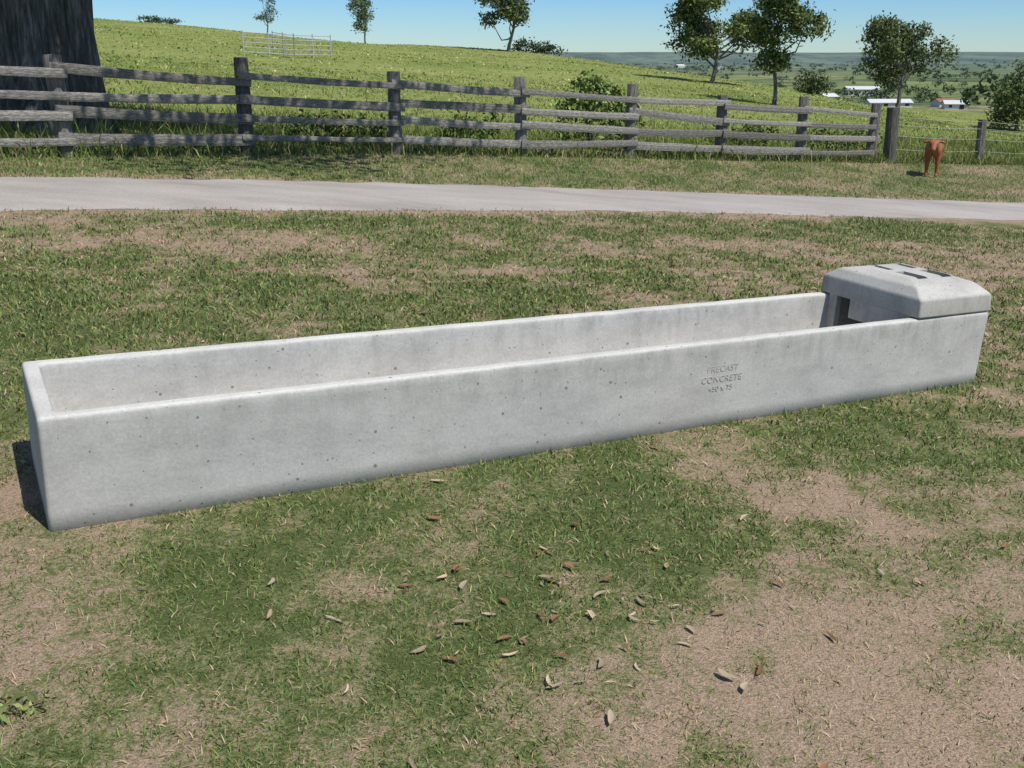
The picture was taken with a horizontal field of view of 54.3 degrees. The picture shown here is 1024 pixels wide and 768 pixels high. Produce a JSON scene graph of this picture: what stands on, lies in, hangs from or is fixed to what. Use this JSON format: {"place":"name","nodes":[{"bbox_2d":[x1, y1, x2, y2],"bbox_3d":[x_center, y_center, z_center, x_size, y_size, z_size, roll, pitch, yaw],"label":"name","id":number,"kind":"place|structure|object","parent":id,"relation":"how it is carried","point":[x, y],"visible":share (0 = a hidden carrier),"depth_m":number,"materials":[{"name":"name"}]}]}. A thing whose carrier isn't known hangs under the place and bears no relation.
{"place":"outdoors","nodes":[
{"label":"outdoors","id":0,"kind":"place"},
{"bbox_2d":[0,19,1023,767],"bbox_3d":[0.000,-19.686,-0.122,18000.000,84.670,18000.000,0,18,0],"label":"ground","id":1,"kind":"structure","parent":0,"point":[852,673],"depth_m":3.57,"materials":[{"name":"green plant"}]},
{"bbox_2d":[0,690,54,722],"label":"broadleaf weed","id":2,"kind":"object","parent":1,"relation":"on","point":[29,708],"visible":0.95,"depth_m":2.59,"materials":[{"name":"green plant"}]},
{"bbox_2d":[0,0,120,135],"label":"old fig tree","id":3,"kind":"object","parent":1,"relation":"on","point":[32,32],"visible":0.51,"depth_m":15.01,"materials":[{"name":"grey plant"}]},
{"bbox_2d":[136,15,184,23],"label":"round bush","id":4,"kind":"object","parent":1,"relation":"on","point":[162,20],"visible":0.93,"depth_m":120.93,"materials":[{"name":"green plant"}]},
{"bbox_2d":[252,0,280,31],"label":"gum tree","id":5,"kind":"object","parent":1,"relation":"on","point":[264,18],"visible":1,"depth_m":119.05,"materials":[{"name":"green plant"}]},
{"bbox_2d":[242,30,331,58],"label":"livestock yard panels","id":6,"kind":"structure","parent":1,"relation":"on","point":[283,44],"depth_m":54.58,"materials":[{"name":"silver metal"}]},
{"bbox_2d":[264,108,388,143],"bbox_3d":[-2.969,-4.218,16.527,2.172,0.723,1.042,0,18,0],"label":"leafy shrub","id":7,"kind":"object","parent":1,"relation":"on","point":[331,131],"visible":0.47,"depth_m":16.46,"materials":[{"name":"green plant"}]},
{"bbox_2d":[346,0,377,42],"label":"gum tree","id":8,"kind":"object","parent":1,"relation":"on","point":[361,13],"visible":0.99,"depth_m":118.69,"materials":[{"name":"green plant"}]},
{"bbox_2d":[0,54,899,162],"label":"post and rail fence","id":9,"kind":"object","parent":1,"relation":"on","point":[62,113],"visible":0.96,"depth_m":15.41,"materials":[{"name":"grey wood"}]},
{"bbox_2d":[427,110,505,139],"bbox_3d":[-0.809,-4.607,17.890,1.399,0.829,1.079,0,18,0],"label":"leafy shrub","id":10,"kind":"object","parent":1,"relation":"on","point":[472,131],"visible":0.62,"depth_m":17.79,"materials":[{"name":"green plant"}]},
{"bbox_2d":[474,0,534,51],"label":"gum tree","id":11,"kind":"object","parent":1,"relation":"on","point":[513,11],"visible":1,"depth_m":107.35,"materials":[{"name":"green plant"}]},
{"bbox_2d":[22,263,990,531],"bbox_3d":[0.383,-0.115,4.905,4.975,0.668,0.736,-7,20,-28],"label":"concrete water trough","id":12,"kind":"object","parent":1,"relation":"on","point":[130,435],"visible":0.99,"depth_m":4.42,"materials":[{"name":"grey concrete"}]},
{"bbox_2d":[6,208,1020,767],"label":"fallen leaves","id":13,"kind":"object","parent":1,"relation":"on","point":[600,664],"visible":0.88,"depth_m":3.14,"materials":[{"name":"brown plant"}]},
{"bbox_2d":[503,36,567,55],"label":"round bush","id":14,"kind":"object","parent":1,"relation":"on","point":[548,48],"visible":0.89,"depth_m":121.74,"materials":[{"name":"green plant"}]},
{"bbox_2d":[93,18,1023,134],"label":"long grass","id":15,"kind":"structure","parent":1,"relation":"on","point":[449,59],"depth_m":71.89,"materials":[{"name":"green plant"}]},
{"bbox_2d":[99,51,1023,148],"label":"long grass","id":16,"kind":"structure","parent":1,"relation":"on","point":[945,125],"depth_m":40.43,"materials":[{"name":"green plant"}]},
{"bbox_2d":[544,69,645,149],"bbox_3d":[1.624,-5.317,19.388,2.018,1.520,1.203,0,18,0],"label":"leafy shrub","id":17,"kind":"object","parent":1,"relation":"on","point":[590,83],"visible":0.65,"depth_m":19.27,"materials":[{"name":"green plant"}]},
{"bbox_2d":[674,64,685,67],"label":"farm shed","id":18,"kind":"structure","parent":1,"relation":"on","point":[681,65],"depth_m":2376.96,"materials":[{"name":"white metal"}]},
{"bbox_2d":[660,0,768,83],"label":"gum tree","id":19,"kind":"object","parent":1,"relation":"on","point":[700,36],"visible":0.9,"depth_m":73.26,"materials":[{"name":"green plant"}]},
{"bbox_2d":[702,115,779,146],"bbox_3d":[5.113,-5.646,22.670,1.951,0.931,0.997,0,18,0],"label":"leafy shrub","id":20,"kind":"object","parent":1,"relation":"on","point":[758,128],"visible":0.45,"depth_m":22.55,"materials":[{"name":"green plant"}]},
{"bbox_2d":[737,0,835,104],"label":"gum tree","id":21,"kind":"object","parent":1,"relation":"on","point":[794,15],"visible":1,"depth_m":51.25,"materials":[{"name":"green plant"}]},
{"bbox_2d":[783,68,833,94],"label":"round bush","id":22,"kind":"object","parent":1,"relation":"on","point":[810,86],"visible":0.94,"depth_m":106.20,"materials":[{"name":"green plant"}]},
{"bbox_2d":[634,59,1023,112],"bbox_3d":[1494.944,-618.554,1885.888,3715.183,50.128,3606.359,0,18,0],"label":"distant trees","id":23,"kind":"object","parent":1,"relation":"on","point":[967,93],"visible":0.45,"depth_m":642.86,"materials":[{"name":"green plant"}]},
{"bbox_2d":[819,93,839,97],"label":"farm shed","id":24,"kind":"structure","parent":1,"relation":"on","point":[833,95],"depth_m":517.41,"materials":[{"name":"white metal"}]},
{"bbox_2d":[786,128,883,150],"bbox_3d":[8.016,-6.064,24.677,2.598,0.740,0.948,0,18,0],"label":"leafy shrub","id":25,"kind":"object","parent":1,"relation":"on","point":[821,131],"visible":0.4,"depth_m":24.55,"materials":[{"name":"green plant"}]},
{"bbox_2d":[842,86,879,95],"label":"farm shed","id":26,"kind":"structure","parent":1,"relation":"on","point":[862,88],"depth_m":610.22,"materials":[{"name":"white metal"}]},
{"bbox_2d":[863,99,913,107],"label":"farm shed","id":27,"kind":"structure","parent":1,"relation":"on","point":[907,103],"depth_m":440.42,"materials":[{"name":"white metal"}]},
{"bbox_2d":[856,10,963,106],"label":"gum tree","id":28,"kind":"object","parent":1,"relation":"on","point":[901,45],"visible":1,"depth_m":112.98,"materials":[{"name":"green plant"}]},
{"bbox_2d":[923,139,944,176],"bbox_3d":[8.765,-4.719,20.785,0.420,0.758,1.323,8,20,23],"label":"brown calf","id":29,"kind":"object","parent":1,"relation":"on","point":[935,149],"visible":1,"depth_m":20.54},
{"bbox_2d":[929,98,955,106],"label":"farm shed","id":30,"kind":"structure","parent":1,"relation":"on","point":[935,102],"depth_m":451.66,"materials":[{"name":"red metal"}]},
{"bbox_2d":[941,100,968,108],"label":"farm shed","id":31,"kind":"structure","parent":1,"relation":"on","point":[951,104],"depth_m":421.47,"materials":[{"name":"white metal"}]},
{"bbox_2d":[897,117,1016,161],"bbox_3d":[18.817,-6.928,30.018,24.622,2.944,0.280,-12,22,-33],"label":"wire fence","id":32,"kind":"object","parent":1,"relation":"on","point":[982,129],"visible":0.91,"depth_m":25.01,"materials":[{"name":"grey metal"}]},
{"bbox_2d":[984,57,1023,130],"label":"gum tree","id":33,"kind":"object","parent":1,"relation":"on","point":[1013,100],"visible":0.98,"depth_m":96.91,"materials":[{"name":"green plant"}]},
{"bbox_2d":[0,177,1023,219],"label":"gravel road","id":34,"kind":"structure","parent":0,"point":[38,193],"depth_m":11.86,"materials":[{"name":"grey gravel"}]},
{"bbox_2d":[0,149,1023,202],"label":"verge grass","id":35,"kind":"structure","parent":0,"point":[200,164],"depth_m":15.30,"materials":[{"name":"green plant"}]},
{"bbox_2d":[0,102,1023,165],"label":"long grass","id":36,"kind":"structure","parent":0,"point":[1002,148],"depth_m":19.51,"materials":[{"name":"green plant"}]},
{"bbox_2d":[0,129,1023,165],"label":"fence line grass","id":37,"kind":"structure","parent":0,"point":[329,150],"depth_m":16.09,"materials":[{"name":"green plant"}]},
{"bbox_2d":[92,0,1023,52],"label":"sky","id":38,"kind":"structure","parent":0,"point":[575,25],"materials":[{"name":"blue"}]}
]}

